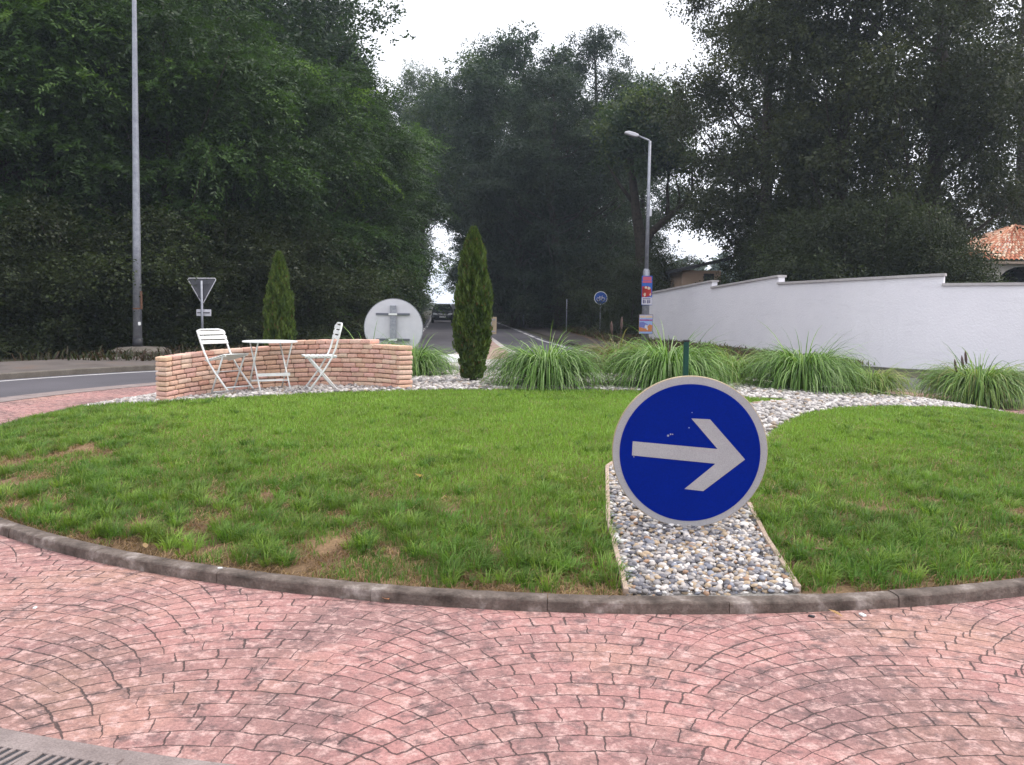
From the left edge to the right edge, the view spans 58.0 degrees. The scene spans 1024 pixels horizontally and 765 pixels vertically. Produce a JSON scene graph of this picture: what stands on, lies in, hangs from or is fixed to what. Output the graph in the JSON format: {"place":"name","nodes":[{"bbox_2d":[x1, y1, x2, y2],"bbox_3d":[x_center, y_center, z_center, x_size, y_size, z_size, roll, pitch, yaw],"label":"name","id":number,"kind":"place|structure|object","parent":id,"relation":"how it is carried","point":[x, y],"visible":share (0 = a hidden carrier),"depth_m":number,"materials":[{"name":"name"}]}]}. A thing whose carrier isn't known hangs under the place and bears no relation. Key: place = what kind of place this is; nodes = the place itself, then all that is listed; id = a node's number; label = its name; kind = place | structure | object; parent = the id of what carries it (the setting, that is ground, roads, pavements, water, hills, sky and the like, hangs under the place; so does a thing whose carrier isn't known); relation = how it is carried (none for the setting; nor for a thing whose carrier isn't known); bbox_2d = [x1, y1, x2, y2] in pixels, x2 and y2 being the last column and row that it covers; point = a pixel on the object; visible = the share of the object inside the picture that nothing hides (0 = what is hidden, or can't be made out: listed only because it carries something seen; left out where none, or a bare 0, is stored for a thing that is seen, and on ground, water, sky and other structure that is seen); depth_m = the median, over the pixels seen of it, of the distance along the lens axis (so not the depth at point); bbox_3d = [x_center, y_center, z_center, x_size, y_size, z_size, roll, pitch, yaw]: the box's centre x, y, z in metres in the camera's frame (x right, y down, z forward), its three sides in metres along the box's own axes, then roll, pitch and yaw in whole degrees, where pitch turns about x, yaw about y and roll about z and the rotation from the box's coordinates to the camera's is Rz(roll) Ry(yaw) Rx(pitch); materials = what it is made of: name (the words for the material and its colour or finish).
{"place":"outdoors","nodes":[
{"label":"outdoors","id":0,"kind":"place"},
{"bbox_2d":[0,356,157,372],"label":"pavement","id":1,"kind":"structure","parent":0,"point":[21,366],"depth_m":20.82,"materials":[{"name":"grey concrete"}]},
{"bbox_2d":[71,307,432,348],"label":"verge","id":2,"kind":"structure","parent":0,"point":[422,318],"depth_m":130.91,"materials":[{"name":"green plant"}]},
{"bbox_2d":[0,0,174,337],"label":"acacia tree","id":3,"kind":"object","parent":2,"relation":"on","point":[7,17],"visible":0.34,"depth_m":27.59,"materials":[{"name":"green plant"}]},
{"bbox_2d":[0,0,261,343],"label":"acacia tree","id":4,"kind":"object","parent":2,"relation":"on","point":[43,143],"visible":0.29,"depth_m":28.60,"materials":[{"name":"green plant"}]},
{"bbox_2d":[3,0,259,238],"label":"oak tree","id":5,"kind":"object","parent":2,"relation":"on","point":[139,124],"depth_m":40.04,"materials":[{"name":"green plant"}]},
{"bbox_2d":[0,0,342,322],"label":"acacia tree","id":6,"kind":"object","parent":2,"relation":"on","point":[245,66],"visible":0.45,"depth_m":29.35,"materials":[{"name":"green plant"}]},
{"bbox_2d":[79,0,351,305],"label":"oak tree","id":7,"kind":"object","parent":2,"relation":"on","point":[286,34],"visible":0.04,"depth_m":40.16,"materials":[{"name":"green plant"}]},
{"bbox_2d":[117,199,314,348],"bbox_3d":[-9.587,-3.039,29.640,6.757,5.898,6.175,-4,7,-42],"label":"bush","id":8,"kind":"object","parent":2,"relation":"on","point":[234,231],"visible":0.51,"depth_m":29.40,"materials":[{"name":"green plant"}]},
{"bbox_2d":[79,6,391,337],"bbox_3d":[-10.470,-7.234,34.529,10.481,12.094,10.478,-3,6,-40],"label":"acacia tree","id":9,"kind":"object","parent":2,"relation":"on","point":[331,221],"visible":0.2,"depth_m":33.23,"materials":[{"name":"green plant"}]},
{"bbox_2d":[190,228,355,346],"bbox_3d":[-8.201,-2.362,31.083,6.314,5.668,6.149,-1,5,-19],"label":"bush","id":10,"kind":"object","parent":2,"relation":"on","point":[301,270],"visible":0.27,"depth_m":30.73,"materials":[{"name":"green plant"}]},
{"bbox_2d":[147,0,415,228],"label":"oak tree","id":11,"kind":"object","parent":2,"relation":"on","point":[348,47],"visible":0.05,"depth_m":45.47,"materials":[{"name":"green plant"}]},
{"bbox_2d":[189,38,440,310],"bbox_3d":[-8.459,-7.687,37.806,10.500,12.335,11.516,-1,5,-22],"label":"acacia tree","id":12,"kind":"object","parent":2,"relation":"on","point":[388,161],"visible":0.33,"depth_m":36.09,"materials":[{"name":"green plant"}]},
{"bbox_2d":[219,205,415,339],"bbox_3d":[-6.897,-3.266,32.672,6.757,5.898,6.175,1,5,4],"label":"bush","id":13,"kind":"object","parent":2,"relation":"on","point":[371,287],"visible":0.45,"depth_m":32.10,"materials":[{"name":"green plant"}]},
{"bbox_2d":[271,0,376,104],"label":"oak tree","id":14,"kind":"object","parent":2,"relation":"on","point":[322,2],"visible":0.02,"depth_m":52.42,"materials":[{"name":"green plant"}]},
{"bbox_2d":[294,241,402,338],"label":"bush","id":15,"kind":"object","parent":2,"relation":"on","point":[357,264],"visible":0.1,"depth_m":35.83,"materials":[{"name":"green plant"}]},
{"bbox_2d":[251,85,461,328],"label":"acacia tree","id":16,"kind":"object","parent":2,"relation":"on","point":[413,259],"visible":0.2,"depth_m":41.32,"materials":[{"name":"green plant"}]},
{"bbox_2d":[322,93,443,310],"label":"acacia tree","id":17,"kind":"object","parent":2,"relation":"on","point":[423,195],"visible":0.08,"depth_m":49.08,"materials":[{"name":"green plant"}]},
{"bbox_2d":[328,238,445,334],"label":"bush","id":18,"kind":"object","parent":2,"relation":"on","point":[381,253],"visible":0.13,"depth_m":39.06,"materials":[{"name":"green plant"}]},
{"bbox_2d":[382,57,460,313],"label":"oak tree","id":19,"kind":"object","parent":2,"relation":"on","point":[409,81],"visible":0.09,"depth_m":89.18,"materials":[{"name":"green plant"}]},
{"bbox_2d":[399,179,444,297],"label":"oak tree","id":20,"kind":"object","parent":2,"relation":"on","point":[432,243],"visible":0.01,"depth_m":102.06,"materials":[{"name":"green plant"}]},
{"bbox_2d":[0,303,1018,603],"bbox_3d":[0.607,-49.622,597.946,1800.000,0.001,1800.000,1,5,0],"label":"ground","id":21,"kind":"structure","parent":0,"point":[872,369],"depth_m":24.88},
{"bbox_2d":[0,210,85,349],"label":"bush","id":22,"kind":"object","parent":21,"relation":"on","point":[9,253],"visible":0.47,"depth_m":25.22,"materials":[{"name":"green plant"}]},
{"bbox_2d":[0,226,105,359],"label":"bush","id":23,"kind":"object","parent":21,"relation":"on","point":[18,336],"visible":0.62,"depth_m":25.18,"materials":[{"name":"green plant"}]},
{"bbox_2d":[0,0,172,327],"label":"acacia tree","id":24,"kind":"object","parent":21,"relation":"on","point":[97,13],"visible":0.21,"depth_m":28.17,"materials":[{"name":"green plant"}]},
{"bbox_2d":[0,180,185,356],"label":"bush","id":25,"kind":"object","parent":21,"relation":"on","point":[43,217],"visible":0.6,"depth_m":25.76,"materials":[{"name":"green plant"}]},
{"bbox_2d":[22,224,218,355],"bbox_3d":[-11.701,-2.028,27.484,5.882,5.353,6.039,-1,5,-21],"label":"bush","id":26,"kind":"object","parent":21,"relation":"on","point":[125,340],"visible":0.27,"depth_m":26.74,"materials":[{"name":"green plant"}]},
{"bbox_2d":[110,0,171,356],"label":"street lamp","id":27,"kind":"object","parent":21,"relation":"on","point":[137,341],"visible":0.85,"depth_m":25.10,"materials":[{"name":"metal"}]},
{"bbox_2d":[58,197,252,352],"bbox_3d":[-10.793,-2.846,28.331,5.917,5.617,6.476,1,5,2],"label":"bush","id":28,"kind":"object","parent":21,"relation":"on","point":[148,264],"visible":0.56,"depth_m":26.95,"materials":[{"name":"green plant"}]},
{"bbox_2d":[88,233,264,352],"bbox_3d":[-10.347,-2.153,29.134,5.881,5.353,6.039,3,5,25],"label":"bush","id":29,"kind":"object","parent":21,"relation":"on","point":[193,319],"visible":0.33,"depth_m":27.87,"materials":[{"name":"green plant"}]},
{"bbox_2d":[188,278,215,346],"bbox_3d":[-8.860,-1.880,26.408,0.820,2.220,0.115,1,5,0],"label":"yield sign","id":30,"kind":"object","parent":21,"relation":"on","point":[202,288],"visible":0.96,"depth_m":26.37,"materials":[{"name":"metal"}]},
{"bbox_2d":[401,44,548,241],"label":"oak tree","id":31,"kind":"object","parent":21,"relation":"on","point":[435,124],"visible":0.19,"depth_m":80.83,"materials":[{"name":"green plant"}]},
{"bbox_2d":[0,408,1023,613],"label":"island kerb","id":32,"kind":"structure","parent":21,"relation":"on","point":[636,604],"depth_m":4.94,"materials":[{"name":"concrete"}]},
{"bbox_2d":[425,18,599,318],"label":"oak tree","id":33,"kind":"object","parent":21,"relation":"on","point":[474,105],"visible":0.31,"depth_m":67.47,"materials":[{"name":"green plant"}]},
{"bbox_2d":[420,252,1007,287],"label":"wood","id":34,"kind":"object","parent":21,"relation":"on","point":[704,267],"depth_m":234.23,"materials":[{"name":"green plant"}]},
{"bbox_2d":[799,0,1023,273],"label":"oak tree","id":35,"kind":"object","parent":21,"relation":"on","point":[931,173],"visible":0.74,"depth_m":35.41,"materials":[{"name":"green plant"}]},
{"bbox_2d":[871,195,1008,282],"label":"bush","id":36,"kind":"object","parent":21,"relation":"on","point":[968,271],"visible":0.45,"depth_m":30.53,"materials":[{"name":"green plant"}]},
{"bbox_2d":[901,224,1017,282],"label":"bush","id":37,"kind":"object","parent":21,"relation":"on","point":[970,255],"visible":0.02,"depth_m":32.05,"materials":[{"name":"green plant"}]},
{"bbox_2d":[902,0,1023,260],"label":"oak tree","id":38,"kind":"object","parent":21,"relation":"on","point":[1019,158],"visible":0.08,"depth_m":51.66,"materials":[{"name":"green plant"}]},
{"bbox_2d":[963,224,1023,282],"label":"villa","id":39,"kind":"object","parent":21,"relation":"on","point":[996,237],"visible":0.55,"depth_m":41.29,"materials":[{"name":"tile"}]},
{"bbox_2d":[0,366,1022,399],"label":"roundabout road","id":40,"kind":"structure","parent":0,"point":[15,387],"depth_m":17.68,"materials":[{"name":"grey asphalt"}]},
{"bbox_2d":[0,364,156,379],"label":"kerb","id":41,"kind":"structure","parent":40,"relation":"on","point":[42,373],"depth_m":19.35,"materials":[{"name":"grey concrete"}]},
{"bbox_2d":[0,385,1023,764],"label":"paved apron","id":42,"kind":"object","parent":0,"point":[114,657],"visible":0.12,"depth_m":3.94,"materials":[{"name":"pink brick"}]},
{"bbox_2d":[0,382,1021,764],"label":"gutter","id":43,"kind":"object","parent":42,"relation":"on","point":[134,758],"visible":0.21,"depth_m":3.29,"materials":[{"name":"concrete"}]},
{"bbox_2d":[0,738,123,764],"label":"drain grate","id":44,"kind":"object","parent":43,"relation":"on","point":[12,752],"visible":0.98,"depth_m":3.20,"materials":[{"name":"metal"}]},
{"bbox_2d":[902,341,1023,409],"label":"ornamental grass","id":45,"kind":"object","parent":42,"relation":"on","point":[984,387],"depth_m":15.13,"materials":[{"name":"green plant"}]},
{"bbox_2d":[0,381,1023,602],"bbox_3d":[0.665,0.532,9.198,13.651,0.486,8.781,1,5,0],"label":"lawn grass","id":46,"kind":"structure","parent":0,"point":[888,533],"depth_m":6.87,"materials":[{"name":"green plant"}]},
{"bbox_2d":[262,251,297,346],"bbox_3d":[-3.813,-1.066,15.164,0.580,2.200,0.577,1,5,0],"label":"cypress","id":47,"kind":"object","parent":46,"relation":"on","point":[278,311],"visible":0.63,"depth_m":15.00,"materials":[{"name":"green plant"}]},
{"bbox_2d":[155,339,412,399],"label":"brick wall","id":48,"kind":"structure","parent":46,"relation":"on","point":[359,362],"depth_m":12.45,"materials":[{"name":"brick"}]},
{"bbox_2d":[364,298,422,347],"bbox_3d":[-1.937,-0.641,15.071,0.962,1.456,0.123,1,5,-2],"label":"round sign","id":49,"kind":"object","parent":46,"relation":"on","point":[394,318],"visible":0.64,"depth_m":15.07,"materials":[{"name":"metal"}]},
{"bbox_2d":[379,333,459,375],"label":"ornamental grass","id":50,"kind":"object","parent":46,"relation":"on","point":[430,364],"depth_m":14.36,"materials":[{"name":"green plant"}]},
{"bbox_2d":[84,369,1001,435],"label":"gravel","id":51,"kind":"structure","parent":46,"relation":"on","point":[772,415],"depth_m":12.09,"materials":[{"name":"white gravel"}]},
{"bbox_2d":[196,328,253,393],"bbox_3d":[-3.763,-0.311,12.115,0.488,0.900,0.430,-12,-3,36],"label":"folding chair","id":52,"kind":"object","parent":51,"relation":"on","point":[229,357],"visible":0.98,"depth_m":12.15,"materials":[{"name":"white paint"}]},
{"bbox_2d":[242,340,297,390],"bbox_3d":[-3.192,-0.212,12.192,0.710,0.677,0.710,-2,6,-32],"label":"folding table","id":53,"kind":"object","parent":51,"relation":"on","point":[285,373],"visible":0.96,"depth_m":12.12,"materials":[{"name":"white paint"}]},
{"bbox_2d":[301,322,342,391],"bbox_3d":[-2.478,-0.336,12.056,0.488,0.900,0.430,-1,5,-20],"label":"folding chair","id":54,"kind":"object","parent":51,"relation":"on","point":[309,357],"visible":0.98,"depth_m":11.94,"materials":[{"name":"white paint"}]},
{"bbox_2d":[326,323,431,373],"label":"ornamental grass","id":55,"kind":"object","parent":51,"relation":"on","point":[393,344],"depth_m":14.45,"materials":[{"name":"green plant"}]},
{"bbox_2d":[451,225,493,380],"bbox_3d":[-0.558,-1.095,13.175,0.623,2.281,0.652,1,5,0],"label":"cypress","id":56,"kind":"object","parent":51,"relation":"on","point":[472,327],"visible":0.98,"depth_m":13.00,"materials":[{"name":"green plant"}]},
{"bbox_2d":[585,319,748,390],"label":"ornamental grass","id":57,"kind":"object","parent":51,"relation":"on","point":[650,365],"depth_m":12.39,"materials":[{"name":"green plant"}]},
{"bbox_2d":[691,340,774,382],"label":"ornamental grass","id":58,"kind":"object","parent":51,"relation":"on","point":[742,366],"depth_m":13.94,"materials":[{"name":"green plant"}]},
{"bbox_2d":[832,361,920,396],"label":"ornamental grass","id":59,"kind":"object","parent":51,"relation":"on","point":[884,380],"depth_m":13.35,"materials":[{"name":"green plant"}]},
{"bbox_2d":[468,322,621,391],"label":"ornamental grass","id":60,"kind":"object","parent":46,"relation":"on","point":[549,368],"depth_m":12.23,"materials":[{"name":"green plant"}]},
{"bbox_2d":[605,465,609,518],"bbox_3d":[0.673,0.793,6.516,0.028,0.210,1.235,1,5,5],"label":"edging board","id":61,"kind":"object","parent":46,"relation":"on","point":[606,487],"visible":0.65,"depth_m":6.48,"materials":[{"name":"brown wood"}]},
{"bbox_2d":[606,518,628,594],"bbox_3d":[0.611,1.024,5.421,0.031,0.230,1.004,1,5,0],"label":"edging board","id":62,"kind":"object","parent":46,"relation":"on","point":[625,587],"visible":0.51,"depth_m":5.28,"materials":[{"name":"brown wood"}]},
{"bbox_2d":[572,317,667,373],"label":"ornamental grass","id":63,"kind":"object","parent":46,"relation":"on","point":[606,347],"depth_m":16.06,"materials":[{"name":"green plant"}]},
{"bbox_2d":[612,340,767,526],"bbox_3d":[1.114,0.473,5.832,0.964,1.480,0.153,1,5,4],"label":"direction sign","id":64,"kind":"object","parent":46,"relation":"on","point":[690,450],"visible":0.99,"depth_m":5.77,"materials":[{"name":"metal"}]},
{"bbox_2d":[605,464,799,595],"bbox_3d":[1.173,0.856,6.318,1.148,0.376,2.962,1,5,8],"label":"pebble bed","id":65,"kind":"object","parent":46,"relation":"on","point":[734,570],"visible":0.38,"depth_m":5.37,"materials":[{"name":"white gravel"}]},
{"bbox_2d":[747,502,767,536],"bbox_3d":[1.585,0.917,5.981,0.028,0.161,0.636,1,5,5],"label":"edging board","id":66,"kind":"object","parent":46,"relation":"on","point":[761,528],"visible":0.41,"depth_m":5.91,"materials":[{"name":"brown wood"}]},
{"bbox_2d":[764,536,800,592],"bbox_3d":[1.557,1.062,5.341,0.028,0.185,0.679,1,5,0],"label":"edging board","id":67,"kind":"object","parent":46,"relation":"on","point":[796,583],"visible":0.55,"depth_m":5.30,"materials":[{"name":"brown wood"}]},
{"bbox_2d":[721,323,892,395],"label":"ornamental grass","id":68,"kind":"object","parent":46,"relation":"on","point":[804,372],"depth_m":12.84,"materials":[{"name":"green plant"}]},
{"bbox_2d":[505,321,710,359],"bbox_3d":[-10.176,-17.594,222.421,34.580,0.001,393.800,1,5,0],"label":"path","id":69,"kind":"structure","parent":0,"point":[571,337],"depth_m":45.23,"materials":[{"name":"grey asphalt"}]},
{"bbox_2d":[433,248,459,293],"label":"distant tree","id":70,"kind":"object","parent":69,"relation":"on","point":[439,266],"visible":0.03,"depth_m":132.63,"materials":[{"name":"green plant"}]},
{"bbox_2d":[267,0,1023,303],"label":"sky","id":71,"kind":"structure","parent":0,"point":[439,27],"materials":[{"name":"white"}]},
{"bbox_2d":[545,326,748,359],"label":"verge","id":72,"kind":"structure","parent":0,"point":[602,340],"depth_m":44.29,"materials":[{"name":"green plant"}]},
{"bbox_2d":[0,317,874,365],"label":"weeds","id":73,"kind":"object","parent":72,"relation":"on","point":[150,357],"visible":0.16,"depth_m":27.10,"materials":[{"name":"green plant"}]},
{"bbox_2d":[435,178,506,302],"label":"oak tree","id":74,"kind":"object","parent":72,"relation":"on","point":[449,261],"visible":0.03,"depth_m":106.12,"materials":[{"name":"green plant"}]},
{"bbox_2d":[441,128,585,327],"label":"dark tree","id":75,"kind":"object","parent":72,"relation":"on","point":[547,296],"visible":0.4,"depth_m":59.92,"materials":[{"name":"green plant"}]},
{"bbox_2d":[447,59,644,328],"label":"dark tree","id":76,"kind":"object","parent":72,"relation":"on","point":[551,259],"visible":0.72,"depth_m":57.93,"materials":[{"name":"green plant"}]},
{"bbox_2d":[547,247,632,329],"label":"bush","id":77,"kind":"object","parent":72,"relation":"on","point":[574,284],"visible":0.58,"depth_m":55.06,"materials":[{"name":"green plant"}]},
{"bbox_2d":[515,20,686,321],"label":"dark tree","id":78,"kind":"object","parent":72,"relation":"on","point":[591,48],"visible":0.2,"depth_m":63.23,"materials":[{"name":"green plant"}]},
{"bbox_2d":[566,257,642,331],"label":"bush","id":79,"kind":"object","parent":72,"relation":"on","point":[587,292],"visible":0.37,"depth_m":49.67,"materials":[{"name":"green plant"}]},
{"bbox_2d":[588,251,668,335],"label":"bush","id":80,"kind":"object","parent":72,"relation":"on","point":[632,280],"visible":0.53,"depth_m":45.27,"materials":[{"name":"green plant"}]},
{"bbox_2d":[624,131,651,342],"bbox_3d":[4.811,-5.512,35.654,1.113,8.210,0.280,1,5,0],"label":"street lamp","id":81,"kind":"object","parent":72,"relation":"on","point":[646,272],"visible":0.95,"depth_m":35.54,"materials":[{"name":"metal"}]},
{"bbox_2d":[639,314,652,333],"bbox_3d":[5.185,-2.255,35.753,0.556,0.760,0.032,0,5,-3],"label":"poster","id":82,"kind":"object","parent":81,"relation":"attached to","point":[645,325],"visible":1,"depth_m":35.75,"materials":[{"name":"multicoloured paper"}]},
{"bbox_2d":[641,276,652,304],"bbox_3d":[5.208,-3.551,35.642,0.419,1.130,0.032,0,5,-6],"label":"poster","id":83,"kind":"object","parent":81,"relation":"attached to","point":[646,295],"visible":1,"depth_m":35.64,"materials":[{"name":"paper"}]},
{"bbox_2d":[579,67,713,317],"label":"oak tree","id":84,"kind":"object","parent":72,"relation":"on","point":[619,122],"visible":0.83,"depth_m":51.82,"materials":[{"name":"green plant"}]},
{"bbox_2d":[590,63,708,238],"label":"oak tree","id":85,"kind":"object","parent":72,"relation":"on","point":[656,194],"visible":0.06,"depth_m":72.88,"materials":[{"name":"green plant"}]},
{"bbox_2d":[636,239,678,308],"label":"bush","id":86,"kind":"object","parent":72,"relation":"on","point":[654,258],"visible":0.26,"depth_m":49.36,"materials":[{"name":"green plant"}]},
{"bbox_2d":[660,253,706,270],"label":"bush","id":87,"kind":"object","parent":72,"relation":"on","point":[689,261],"visible":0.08,"depth_m":59.03,"materials":[{"name":"green plant"}]},
{"bbox_2d":[664,256,732,287],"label":"outbuilding","id":88,"kind":"structure","parent":72,"relation":"on","point":[682,276],"depth_m":45.71,"materials":[{"name":"beige paint"}]},
{"bbox_2d":[695,230,779,284],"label":"bush","id":89,"kind":"object","parent":72,"relation":"on","point":[726,280],"visible":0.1,"depth_m":41.70,"materials":[{"name":"green plant"}]},
{"bbox_2d":[706,202,813,282],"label":"bush","id":90,"kind":"object","parent":72,"relation":"on","point":[729,267],"visible":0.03,"depth_m":46.22,"materials":[{"name":"green plant"}]},
{"bbox_2d":[639,0,889,281],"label":"oak tree","id":91,"kind":"object","parent":72,"relation":"on","point":[719,93],"visible":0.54,"depth_m":41.20,"materials":[{"name":"green plant"}]},
{"bbox_2d":[726,205,836,281],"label":"bush","id":92,"kind":"object","parent":72,"relation":"on","point":[748,255],"visible":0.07,"depth_m":38.27,"materials":[{"name":"green plant"}]},
{"bbox_2d":[671,0,919,260],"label":"oak tree","id":93,"kind":"object","parent":72,"relation":"on","point":[746,105],"visible":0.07,"depth_m":49.85,"materials":[{"name":"green plant"}]},
{"bbox_2d":[742,198,901,279],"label":"bush","id":94,"kind":"object","parent":72,"relation":"on","point":[794,222],"visible":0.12,"depth_m":35.11,"materials":[{"name":"green plant"}]},
{"bbox_2d":[765,185,904,281],"bbox_3d":[12.324,-2.990,34.200,6.588,8.502,6.416,1,5,1],"label":"bush","id":95,"kind":"object","parent":72,"relation":"on","point":[826,225],"visible":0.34,"depth_m":33.25,"materials":[{"name":"green plant"}]},
{"bbox_2d":[649,273,1023,370],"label":"boundary wall","id":96,"kind":"structure","parent":72,"relation":"on","point":[917,319],"depth_m":25.93,"materials":[{"name":"paint"}]},
{"bbox_2d":[671,0,1008,276],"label":"oak tree","id":97,"kind":"object","parent":72,"relation":"on","point":[839,177],"visible":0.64,"depth_m":37.66,"materials":[{"name":"green plant"}]},
{"bbox_2d":[783,184,965,280],"bbox_3d":[12.870,-3.531,33.005,6.476,7.303,5.918,1,5,8],"label":"bush","id":98,"kind":"object","parent":72,"relation":"on","point":[882,259],"visible":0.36,"depth_m":32.45,"materials":[{"name":"green plant"}]},
{"bbox_2d":[961,206,1023,281],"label":"bush","id":99,"kind":"object","parent":72,"relation":"on","point":[1003,260],"visible":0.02,"depth_m":43.08,"materials":[{"name":"green plant"}]},
{"bbox_2d":[415,314,916,378],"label":"road","id":100,"kind":"structure","parent":0,"point":[442,336],"depth_m":42.35,"materials":[{"name":"grey asphalt"}]},
{"bbox_2d":[429,304,454,322],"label":"oncoming car","id":101,"kind":"object","parent":100,"relation":"on","point":[437,315],"visible":0.82,"depth_m":72.20,"materials":[{"name":"paint"}]},
{"bbox_2d":[434,338,517,369],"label":"traffic island","id":102,"kind":"structure","parent":100,"relation":"on","point":[493,340],"depth_m":23.08,"materials":[{"name":"concrete"}]},
{"bbox_2d":[457,341,507,358],"bbox_3d":[-0.952,-1.212,31.477,1.726,0.035,14.799,1,5,0],"label":"traffic island infill","id":103,"kind":"object","parent":102,"relation":"on","point":[493,344],"visible":0.09,"depth_m":28.27,"materials":[{"name":"gravel"}]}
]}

